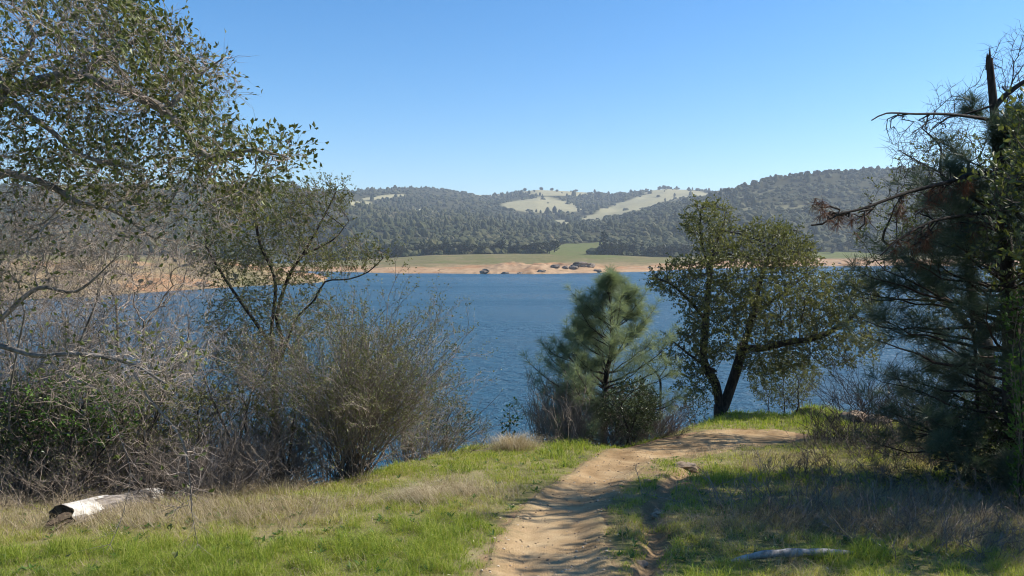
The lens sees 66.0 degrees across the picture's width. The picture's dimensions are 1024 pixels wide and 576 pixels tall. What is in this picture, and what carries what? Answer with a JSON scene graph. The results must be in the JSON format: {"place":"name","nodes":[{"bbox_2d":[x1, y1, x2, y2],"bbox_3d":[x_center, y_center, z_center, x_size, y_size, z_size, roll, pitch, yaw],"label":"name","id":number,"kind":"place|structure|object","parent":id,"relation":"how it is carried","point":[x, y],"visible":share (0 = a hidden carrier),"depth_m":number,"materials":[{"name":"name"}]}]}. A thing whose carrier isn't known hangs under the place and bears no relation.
{"place":"outdoors","nodes":[
{"label":"outdoors","id":0,"kind":"place"},
{"bbox_2d":[0,171,1020,298],"bbox_3d":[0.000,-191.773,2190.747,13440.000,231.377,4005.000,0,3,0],"label":"hills","id":1,"kind":"structure","parent":0,"point":[568,254],"depth_m":753.20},
{"bbox_2d":[391,242,398,256],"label":"pine tree","id":2,"kind":"object","parent":1,"relation":"on","point":[394,252],"visible":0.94,"depth_m":769.27,"materials":[{"name":"green plant"}]},
{"bbox_2d":[396,246,404,256],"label":"oak tree","id":3,"kind":"object","parent":1,"relation":"on","point":[400,249],"visible":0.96,"depth_m":766.17,"materials":[{"name":"green plant"}]},
{"bbox_2d":[414,242,424,249],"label":"oak tree","id":4,"kind":"object","parent":1,"relation":"on","point":[420,245],"visible":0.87,"depth_m":779.14,"materials":[{"name":"green plant"}]},
{"bbox_2d":[423,246,431,253],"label":"oak tree","id":5,"kind":"object","parent":1,"relation":"on","point":[428,249],"visible":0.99,"depth_m":770.73,"materials":[{"name":"green plant"}]},
{"bbox_2d":[429,244,438,251],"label":"oak tree","id":6,"kind":"object","parent":1,"relation":"on","point":[434,247],"visible":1,"depth_m":773.50,"materials":[{"name":"green plant"}]},
{"bbox_2d":[450,243,458,249],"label":"oak tree","id":7,"kind":"object","parent":1,"relation":"on","point":[453,245],"visible":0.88,"depth_m":775.50,"materials":[{"name":"green plant"}]},
{"bbox_2d":[457,242,469,251],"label":"oak tree","id":8,"kind":"object","parent":1,"relation":"on","point":[462,246],"visible":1,"depth_m":771.29,"materials":[{"name":"green plant"}]},
{"bbox_2d":[468,243,477,253],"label":"oak tree","id":9,"kind":"object","parent":1,"relation":"on","point":[473,246],"visible":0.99,"depth_m":775.96,"materials":[{"name":"green plant"}]},
{"bbox_2d":[477,245,486,249],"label":"oak tree","id":10,"kind":"object","parent":1,"relation":"on","point":[479,247],"visible":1,"depth_m":765.61,"materials":[{"name":"green plant"}]},
{"bbox_2d":[493,241,503,247],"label":"oak tree","id":11,"kind":"object","parent":1,"relation":"on","point":[497,244],"visible":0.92,"depth_m":772.89,"materials":[{"name":"green plant"}]},
{"bbox_2d":[500,237,507,249],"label":"pine tree","id":12,"kind":"object","parent":1,"relation":"on","point":[502,242],"visible":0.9,"depth_m":773.83,"materials":[{"name":"green plant"}]},
{"bbox_2d":[0,165,1023,260],"bbox_3d":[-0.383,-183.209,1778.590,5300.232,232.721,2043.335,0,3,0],"label":"forest","id":13,"kind":"object","parent":1,"relation":"on","point":[480,222],"visible":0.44,"depth_m":1198.68,"materials":[{"name":"plant"}]},
{"bbox_2d":[514,242,520,251],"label":"pine tree","id":14,"kind":"object","parent":1,"relation":"on","point":[517,247],"visible":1,"depth_m":771.76,"materials":[{"name":"green plant"}]},
{"bbox_2d":[530,241,541,253],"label":"oak tree","id":15,"kind":"object","parent":1,"relation":"on","point":[535,245],"visible":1,"depth_m":765.40,"materials":[{"name":"green plant"}]},
{"bbox_2d":[545,245,553,253],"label":"oak tree","id":16,"kind":"object","parent":1,"relation":"on","point":[549,248],"visible":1,"depth_m":767.61,"materials":[{"name":"green plant"}]},
{"bbox_2d":[548,240,560,251],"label":"oak tree","id":17,"kind":"object","parent":1,"relation":"on","point":[555,244],"visible":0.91,"depth_m":797.52,"materials":[{"name":"green plant"}]},
{"bbox_2d":[569,265,579,268],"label":"boulder","id":18,"kind":"object","parent":1,"relation":"on","point":[574,266],"visible":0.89,"depth_m":510.24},
{"bbox_2d":[572,261,591,266],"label":"boulder","id":19,"kind":"object","parent":1,"relation":"on","point":[582,264],"visible":0.91,"depth_m":513.90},
{"bbox_2d":[597,230,609,254],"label":"pine tree","id":20,"kind":"object","parent":1,"relation":"on","point":[604,241],"visible":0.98,"depth_m":762.61,"materials":[{"name":"green plant"}]},
{"bbox_2d":[603,246,613,254],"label":"oak tree","id":21,"kind":"object","parent":1,"relation":"on","point":[608,249],"visible":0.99,"depth_m":760.06,"materials":[{"name":"green plant"}]},
{"bbox_2d":[609,242,619,254],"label":"oak tree","id":22,"kind":"object","parent":1,"relation":"on","point":[615,246],"visible":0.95,"depth_m":763.87,"materials":[{"name":"green plant"}]},
{"bbox_2d":[618,244,627,251],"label":"oak tree","id":23,"kind":"object","parent":1,"relation":"on","point":[622,247],"visible":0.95,"depth_m":768.06,"materials":[{"name":"green plant"}]},
{"bbox_2d":[631,239,638,252],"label":"pine tree","id":24,"kind":"object","parent":1,"relation":"on","point":[634,245],"visible":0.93,"depth_m":775.60,"materials":[{"name":"green plant"}]},
{"bbox_2d":[644,246,657,252],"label":"oak tree","id":25,"kind":"object","parent":1,"relation":"on","point":[650,248],"visible":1,"depth_m":775.27,"materials":[{"name":"green plant"}]},
{"bbox_2d":[658,244,668,256],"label":"oak tree","id":26,"kind":"object","parent":1,"relation":"on","point":[663,248],"visible":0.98,"depth_m":766.96,"materials":[{"name":"green plant"}]},
{"bbox_2d":[667,244,678,254],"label":"oak tree","id":27,"kind":"object","parent":1,"relation":"on","point":[672,248],"visible":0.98,"depth_m":769.02,"materials":[{"name":"green plant"}]},
{"bbox_2d":[680,246,691,253],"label":"oak tree","id":28,"kind":"object","parent":1,"relation":"on","point":[689,249],"visible":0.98,"depth_m":773.87,"materials":[{"name":"green plant"}]},
{"bbox_2d":[843,241,854,250],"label":"oak tree","id":29,"kind":"object","parent":1,"relation":"on","point":[849,244],"visible":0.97,"depth_m":904.74,"materials":[{"name":"green plant"}]},
{"bbox_2d":[0,260,1022,486],"bbox_3d":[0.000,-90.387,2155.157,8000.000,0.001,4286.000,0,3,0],"label":"lake","id":30,"kind":"structure","parent":0,"point":[513,314],"depth_m":144.30,"materials":[{"name":"blue liquid"}]},
{"bbox_2d":[0,402,1023,575],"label":"ground","id":31,"kind":"structure","parent":0,"point":[659,542],"depth_m":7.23,"materials":[{"name":"plant"}]},
{"bbox_2d":[0,382,118,501],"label":"bush","id":32,"kind":"object","parent":31,"relation":"on","point":[24,435],"visible":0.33,"depth_m":8.95,"materials":[{"name":"green plant"}]},
{"bbox_2d":[0,180,156,504],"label":"bare tree","id":33,"kind":"object","parent":31,"relation":"on","point":[18,342],"visible":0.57,"depth_m":8.87,"materials":[{"name":"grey plant"}]},
{"bbox_2d":[0,359,156,503],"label":"bush","id":34,"kind":"object","parent":31,"relation":"on","point":[44,414],"visible":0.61,"depth_m":8.77,"materials":[{"name":"green plant"}]},
{"bbox_2d":[0,381,177,506],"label":"bare shrub","id":35,"kind":"object","parent":31,"relation":"on","point":[73,464],"visible":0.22,"depth_m":8.98,"materials":[{"name":"plant"}]},
{"bbox_2d":[0,420,186,517],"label":"bare shrub","id":36,"kind":"object","parent":31,"relation":"on","point":[59,483],"visible":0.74,"depth_m":8.57,"materials":[{"name":"plant"}]},
{"bbox_2d":[45,488,165,530],"bbox_3d":[-4.019,2.181,7.769,0.284,0.287,1.856,0,-7,7],"label":"fallen log","id":37,"kind":"object","parent":31,"relation":"on","point":[67,509],"visible":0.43,"depth_m":7.38,"materials":[{"name":"white wood"}]},
{"bbox_2d":[0,198,216,501],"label":"bare shrub","id":38,"kind":"object","parent":31,"relation":"on","point":[49,335],"visible":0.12,"depth_m":10.46,"materials":[{"name":"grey plant"}]},
{"bbox_2d":[16,215,233,486],"bbox_3d":[-4.799,1.082,9.748,2.733,4.273,2.189,0,3,0],"label":"bare tree","id":39,"kind":"object","parent":31,"relation":"on","point":[160,305],"visible":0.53,"depth_m":9.61,"materials":[{"name":"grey plant"}]},
{"bbox_2d":[0,238,283,501],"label":"bare shrub","id":40,"kind":"object","parent":31,"relation":"on","point":[91,433],"visible":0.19,"depth_m":10.11,"materials":[{"name":"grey plant"}]},
{"bbox_2d":[0,386,284,512],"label":"bare shrub","id":41,"kind":"object","parent":31,"relation":"on","point":[82,476],"visible":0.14,"depth_m":9.24,"materials":[{"name":"plant"}]},
{"bbox_2d":[92,373,211,487],"bbox_3d":[-4.239,1.843,9.199,1.551,1.775,1.137,0,3,0],"label":"bush","id":42,"kind":"object","parent":31,"relation":"on","point":[165,408],"visible":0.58,"depth_m":9.09,"materials":[{"name":"green plant"}]},
{"bbox_2d":[0,0,328,557],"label":"oak tree","id":43,"kind":"object","parent":31,"relation":"on","point":[86,77],"visible":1,"depth_m":5.74,"materials":[{"name":"green plant"}]},
{"bbox_2d":[39,366,310,500],"bbox_3d":[-4.629,2.467,11.134,4.488,3.066,4.301,1,3,28],"label":"bare shrub","id":44,"kind":"object","parent":31,"relation":"on","point":[204,437],"visible":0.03,"depth_m":10.73,"materials":[{"name":"brown plant"}]},
{"bbox_2d":[98,392,303,510],"bbox_3d":[-3.471,1.817,8.740,2.178,1.143,2.807,-2,3,-34],"label":"bare shrub","id":45,"kind":"object","parent":31,"relation":"on","point":[226,466],"visible":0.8,"depth_m":8.70,"materials":[{"name":"plant"}]},
{"bbox_2d":[45,400,368,500],"bbox_3d":[-3.841,2.353,10.036,3.653,2.031,3.894,-2,3,-33],"label":"bare shrub","id":46,"kind":"object","parent":31,"relation":"on","point":[259,431],"visible":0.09,"depth_m":9.97,"materials":[{"name":"plant"}]},
{"bbox_2d":[165,373,280,488],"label":"bush","id":47,"kind":"object","parent":31,"relation":"on","point":[224,398],"visible":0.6,"depth_m":9.87,"materials":[{"name":"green plant"}]},
{"bbox_2d":[158,314,328,486],"bbox_3d":[-3.620,1.891,10.551,2.421,3.175,1.717,0,3,0],"label":"bare tree","id":48,"kind":"object","parent":31,"relation":"on","point":[234,358],"visible":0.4,"depth_m":10.44,"materials":[{"name":"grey plant"}]},
{"bbox_2d":[176,395,388,490],"bbox_3d":[-2.734,1.917,9.887,2.492,1.235,2.630,0,3,0],"label":"bare shrub","id":49,"kind":"object","parent":31,"relation":"on","point":[296,468],"visible":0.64,"depth_m":9.63,"materials":[{"name":"plant"}]},
{"bbox_2d":[244,378,327,482],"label":"bush","id":50,"kind":"object","parent":31,"relation":"on","point":[293,411],"visible":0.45,"depth_m":9.87,"materials":[{"name":"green plant"}]},
{"bbox_2d":[181,166,399,480],"bbox_3d":[-3.312,1.195,11.578,3.477,5.926,1.976,1,3,24],"label":"oak tree","id":51,"kind":"object","parent":31,"relation":"on","point":[256,224],"visible":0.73,"depth_m":11.40,"materials":[{"name":"green plant"}]},
{"bbox_2d":[197,237,501,482],"bbox_3d":[-1.839,0.940,10.159,3.461,3.193,3.531,1,3,23],"label":"bare shrub","id":52,"kind":"object","parent":31,"relation":"on","point":[375,394],"visible":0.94,"depth_m":9.72,"materials":[{"name":"plant"}]},
{"bbox_2d":[342,473,488,513],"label":"grass tussock","id":53,"kind":"object","parent":31,"relation":"on","point":[415,492],"depth_m":8.13,"materials":[{"name":"plant"}]},
{"bbox_2d":[364,358,518,467],"bbox_3d":[-1.415,2.104,11.973,2.554,2.058,2.878,-3,4,-44],"label":"bare shrub","id":54,"kind":"object","parent":31,"relation":"on","point":[426,433],"visible":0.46,"depth_m":12.03,"materials":[{"name":"plant"}]},
{"bbox_2d":[420,393,479,450],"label":"bush","id":55,"kind":"object","parent":31,"relation":"on","point":[452,410],"visible":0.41,"depth_m":12.80,"materials":[{"name":"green plant"}]},
{"bbox_2d":[428,476,492,496],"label":"grass tussock","id":56,"kind":"object","parent":31,"relation":"on","point":[462,488],"depth_m":8.56,"materials":[{"name":"plant"}]},
{"bbox_2d":[495,397,522,437],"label":"bush","id":57,"kind":"object","parent":31,"relation":"on","point":[508,425],"visible":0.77,"depth_m":13.70,"materials":[{"name":"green plant"}]},
{"bbox_2d":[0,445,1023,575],"bbox_3d":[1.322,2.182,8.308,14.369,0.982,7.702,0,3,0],"label":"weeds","id":58,"kind":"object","parent":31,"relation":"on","point":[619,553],"visible":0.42,"depth_m":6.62,"materials":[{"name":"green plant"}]},
{"bbox_2d":[479,427,563,450],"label":"grass tussock","id":59,"kind":"object","parent":31,"relation":"on","point":[516,443],"depth_m":12.20,"materials":[{"name":"plant"}]},
{"bbox_2d":[519,398,556,442],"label":"bare shrub","id":60,"kind":"object","parent":31,"relation":"on","point":[541,437],"visible":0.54,"depth_m":13.87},
{"bbox_2d":[505,358,615,442],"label":"bare shrub","id":61,"kind":"object","parent":31,"relation":"on","point":[565,410],"visible":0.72,"depth_m":13.64,"materials":[{"name":"plant"}]},
{"bbox_2d":[533,316,616,441],"bbox_3d":[1.275,1.937,14.594,1.788,2.936,1.713,0,3,0],"label":"pine tree","id":62,"kind":"object","parent":31,"relation":"on","point":[562,346],"visible":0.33,"depth_m":14.61,"materials":[{"name":"green plant"}]},
{"bbox_2d":[511,260,689,447],"bbox_3d":[1.418,1.529,14.457,3.050,4.082,3.205,-1,3,-22],"label":"pine tree","id":63,"kind":"object","parent":31,"relation":"on","point":[611,283],"visible":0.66,"depth_m":14.11,"materials":[{"name":"green plant"}]},
{"bbox_2d":[550,397,668,447],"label":"bare shrub","id":64,"kind":"object","parent":31,"relation":"on","point":[611,440],"visible":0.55,"depth_m":13.36,"materials":[{"name":"plant"}]},
{"bbox_2d":[596,372,664,445],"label":"bush","id":65,"kind":"object","parent":31,"relation":"on","point":[645,405],"visible":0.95,"depth_m":13.05,"materials":[{"name":"green plant"}]},
{"bbox_2d":[636,560,648,567],"bbox_3d":[0.972,2.116,6.010,0.145,0.076,0.112,-1,3,-24],"label":"stone","id":66,"kind":"object","parent":31,"relation":"on","point":[644,563],"visible":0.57,"depth_m":5.99,"materials":[{"name":"stone"}]},
{"bbox_2d":[632,339,672,419],"bbox_3d":[3.208,2.686,17.899,0.913,3.032,0.772,2,3,33],"label":"bare tree","id":67,"kind":"object","parent":31,"relation":"on","point":[660,384],"visible":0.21,"depth_m":17.92,"materials":[{"name":"brown plant"}]},
{"bbox_2d":[615,385,698,441],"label":"bare shrub","id":68,"kind":"object","parent":31,"relation":"on","point":[673,430],"visible":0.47,"depth_m":14.20,"materials":[{"name":"plant"}]},
{"bbox_2d":[650,508,666,518],"bbox_3d":[1.424,2.192,7.602,0.183,0.103,0.153,2,4,38],"label":"stone","id":69,"kind":"object","parent":31,"relation":"on","point":[656,512],"visible":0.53,"depth_m":7.58,"materials":[{"name":"stone"}]},
{"bbox_2d":[673,461,697,472],"bbox_3d":[2.312,2.427,10.615,0.367,0.171,0.269,-1,3,-27],"label":"stone","id":70,"kind":"object","parent":31,"relation":"on","point":[690,467],"visible":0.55,"depth_m":10.54,"materials":[{"name":"stone"}]},
{"bbox_2d":[671,391,713,425],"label":"bush","id":71,"kind":"object","parent":31,"relation":"on","point":[698,405],"visible":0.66,"depth_m":19.53,"materials":[{"name":"green plant"}]},
{"bbox_2d":[693,472,754,508],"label":"bare shrub","id":72,"kind":"object","parent":31,"relation":"on","point":[717,491],"visible":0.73,"depth_m":7.83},
{"bbox_2d":[729,452,766,470],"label":"grass tussock","id":73,"kind":"object","parent":31,"relation":"on","point":[742,467],"depth_m":10.36,"materials":[{"name":"plant"}]},
{"bbox_2d":[632,461,864,527],"bbox_3d":[2.399,2.047,7.760,2.261,0.452,1.744,0,3,0],"label":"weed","id":74,"kind":"object","parent":31,"relation":"on","point":[756,477],"visible":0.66,"depth_m":7.95,"materials":[{"name":"plant"}]},
{"bbox_2d":[752,449,774,473],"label":"bare shrub","id":75,"kind":"object","parent":31,"relation":"on","point":[770,459],"visible":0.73,"depth_m":9.94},
{"bbox_2d":[639,192,892,417],"bbox_3d":[5.769,0.436,18.041,5.758,5.341,3.355,0,3,0],"label":"oak tree","id":76,"kind":"object","parent":31,"relation":"on","point":[777,261],"visible":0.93,"depth_m":17.58,"materials":[{"name":"green plant"}]},
{"bbox_2d":[695,462,871,524],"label":"dead weed","id":77,"kind":"object","parent":31,"relation":"on","point":[771,495],"visible":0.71,"depth_m":7.66,"materials":[{"name":"plant"}]},
{"bbox_2d":[746,349,826,414],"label":"bush","id":78,"kind":"object","parent":31,"relation":"on","point":[781,395],"visible":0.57,"depth_m":20.00,"materials":[{"name":"green plant"}]},
{"bbox_2d":[754,446,870,485],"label":"dead weed","id":79,"kind":"object","parent":31,"relation":"on","point":[804,461],"visible":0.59,"depth_m":9.90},
{"bbox_2d":[748,471,900,555],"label":"dead weed","id":80,"kind":"object","parent":31,"relation":"on","point":[793,506],"visible":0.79,"depth_m":7.03,"materials":[{"name":"plant"}]},
{"bbox_2d":[780,410,880,455],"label":"dead weed","id":81,"kind":"object","parent":31,"relation":"on","point":[824,434],"visible":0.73,"depth_m":12.06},
{"bbox_2d":[765,451,917,499],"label":"dead weed","id":82,"kind":"object","parent":31,"relation":"on","point":[856,476],"visible":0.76,"depth_m":8.92,"materials":[{"name":"plant"}]},
{"bbox_2d":[777,384,915,448],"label":"bare shrub","id":83,"kind":"object","parent":31,"relation":"on","point":[833,426],"visible":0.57,"depth_m":13.41,"materials":[{"name":"plant"}]},
{"bbox_2d":[840,410,867,421],"bbox_3d":[7.146,2.732,16.450,0.573,0.379,0.683,1,3,20],"label":"bank rock","id":84,"kind":"object","parent":31,"relation":"on","point":[844,414],"visible":0.37,"depth_m":16.31,"materials":[{"name":"stone"}]},
{"bbox_2d":[789,432,927,480],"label":"dead weed","id":85,"kind":"object","parent":31,"relation":"on","point":[859,455],"visible":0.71,"depth_m":10.30,"materials":[{"name":"plant"}]},
{"bbox_2d":[782,344,953,419],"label":"bare shrub","id":86,"kind":"object","parent":31,"relation":"on","point":[849,394],"visible":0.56,"depth_m":16.67,"materials":[{"name":"plant"}]},
{"bbox_2d":[865,415,889,423],"bbox_3d":[7.480,2.737,16.081,0.517,0.337,0.639,0,3,1],"label":"bank rock","id":87,"kind":"object","parent":31,"relation":"on","point":[874,420],"visible":0.15,"depth_m":15.95,"materials":[{"name":"stone"}]},
{"bbox_2d":[772,452,987,506],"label":"bare shrub","id":88,"kind":"object","parent":31,"relation":"on","point":[843,472],"visible":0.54,"depth_m":8.95,"materials":[{"name":"plant"}]},
{"bbox_2d":[802,480,974,556],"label":"dead weed","id":89,"kind":"object","parent":31,"relation":"on","point":[846,523],"visible":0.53,"depth_m":6.77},
{"bbox_2d":[847,410,934,463],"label":"dead weed","id":90,"kind":"object","parent":31,"relation":"on","point":[865,424],"visible":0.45,"depth_m":11.27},
{"bbox_2d":[818,352,971,433],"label":"bare shrub","id":91,"kind":"object","parent":31,"relation":"on","point":[885,401],"visible":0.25,"depth_m":14.54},
{"bbox_2d":[798,405,994,470],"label":"bare shrub","id":92,"kind":"object","parent":31,"relation":"on","point":[893,441],"visible":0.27,"depth_m":11.40,"materials":[{"name":"plant"}]},
{"bbox_2d":[805,48,1023,504],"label":"pine tree","id":93,"kind":"object","parent":31,"relation":"on","point":[927,277],"visible":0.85,"depth_m":8.86,"materials":[{"name":"green plant"}]},
{"bbox_2d":[812,495,1023,561],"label":"dead weed","id":94,"kind":"object","parent":31,"relation":"on","point":[946,538],"visible":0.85,"depth_m":6.39,"materials":[{"name":"plant"}]},
{"bbox_2d":[841,478,1008,542],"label":"dead weed","id":95,"kind":"object","parent":31,"relation":"on","point":[882,502],"visible":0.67,"depth_m":7.25,"materials":[{"name":"plant"}]},
{"bbox_2d":[845,464,1023,557],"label":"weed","id":96,"kind":"object","parent":31,"relation":"on","point":[964,511],"visible":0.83,"depth_m":6.94,"materials":[{"name":"plant"}]},
{"bbox_2d":[852,114,1023,432],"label":"oak tree","id":97,"kind":"object","parent":31,"relation":"on","point":[887,224],"visible":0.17,"depth_m":13.88,"materials":[{"name":"green plant"}]},
{"bbox_2d":[888,360,988,431],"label":"bush","id":98,"kind":"object","parent":31,"relation":"on","point":[930,393],"visible":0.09,"depth_m":12.41,"materials":[{"name":"green plant"}]},
{"bbox_2d":[885,436,995,482],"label":"dead weed","id":99,"kind":"object","parent":31,"relation":"on","point":[933,467],"visible":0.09,"depth_m":9.77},
{"bbox_2d":[880,467,1004,514],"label":"dead weed","id":100,"kind":"object","parent":31,"relation":"on","point":[945,488],"visible":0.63,"depth_m":8.09,"materials":[{"name":"plant"}]},
{"bbox_2d":[876,19,1023,457],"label":"bare tree","id":101,"kind":"object","parent":31,"relation":"on","point":[940,146],"visible":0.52,"depth_m":9.61,"materials":[{"name":"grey plant"}]},
{"bbox_2d":[912,490,1023,561],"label":"dead weed","id":102,"kind":"object","parent":31,"relation":"on","point":[1000,539],"visible":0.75,"depth_m":6.46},
{"bbox_2d":[915,379,1022,488],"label":"bush","id":103,"kind":"object","parent":31,"relation":"on","point":[992,407],"visible":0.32,"depth_m":8.93,"materials":[{"name":"green plant"}]},
{"bbox_2d":[945,461,1023,518],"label":"dead weed","id":104,"kind":"object","parent":31,"relation":"on","point":[997,496],"visible":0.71,"depth_m":7.90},
{"bbox_2d":[951,75,1023,318],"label":"oak tree","id":105,"kind":"object","parent":31,"relation":"on","point":[1001,233],"visible":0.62,"depth_m":8.06,"materials":[{"name":"green plant"}]},
{"bbox_2d":[958,87,1023,289],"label":"oak tree","id":106,"kind":"object","parent":31,"relation":"on","point":[1001,185],"visible":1,"depth_m":6.83,"materials":[{"name":"green plant"}]},
{"bbox_2d":[994,289,1023,512],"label":"bush","id":107,"kind":"object","parent":31,"relation":"on","point":[1017,402],"visible":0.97,"depth_m":7.65,"materials":[{"name":"green plant"}]},
{"bbox_2d":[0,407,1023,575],"bbox_3d":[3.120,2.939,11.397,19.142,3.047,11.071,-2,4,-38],"label":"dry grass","id":108,"kind":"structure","parent":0,"point":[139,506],"depth_m":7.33,"materials":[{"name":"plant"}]},
{"bbox_2d":[0,0,1023,194],"label":"sky","id":109,"kind":"structure","parent":0,"point":[478,97],"materials":[{"name":"blue"}]},
{"bbox_2d":[477,427,796,575],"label":"path","id":110,"kind":"structure","parent":0,"point":[723,439],"depth_m":7.72,"materials":[{"name":"soil"}]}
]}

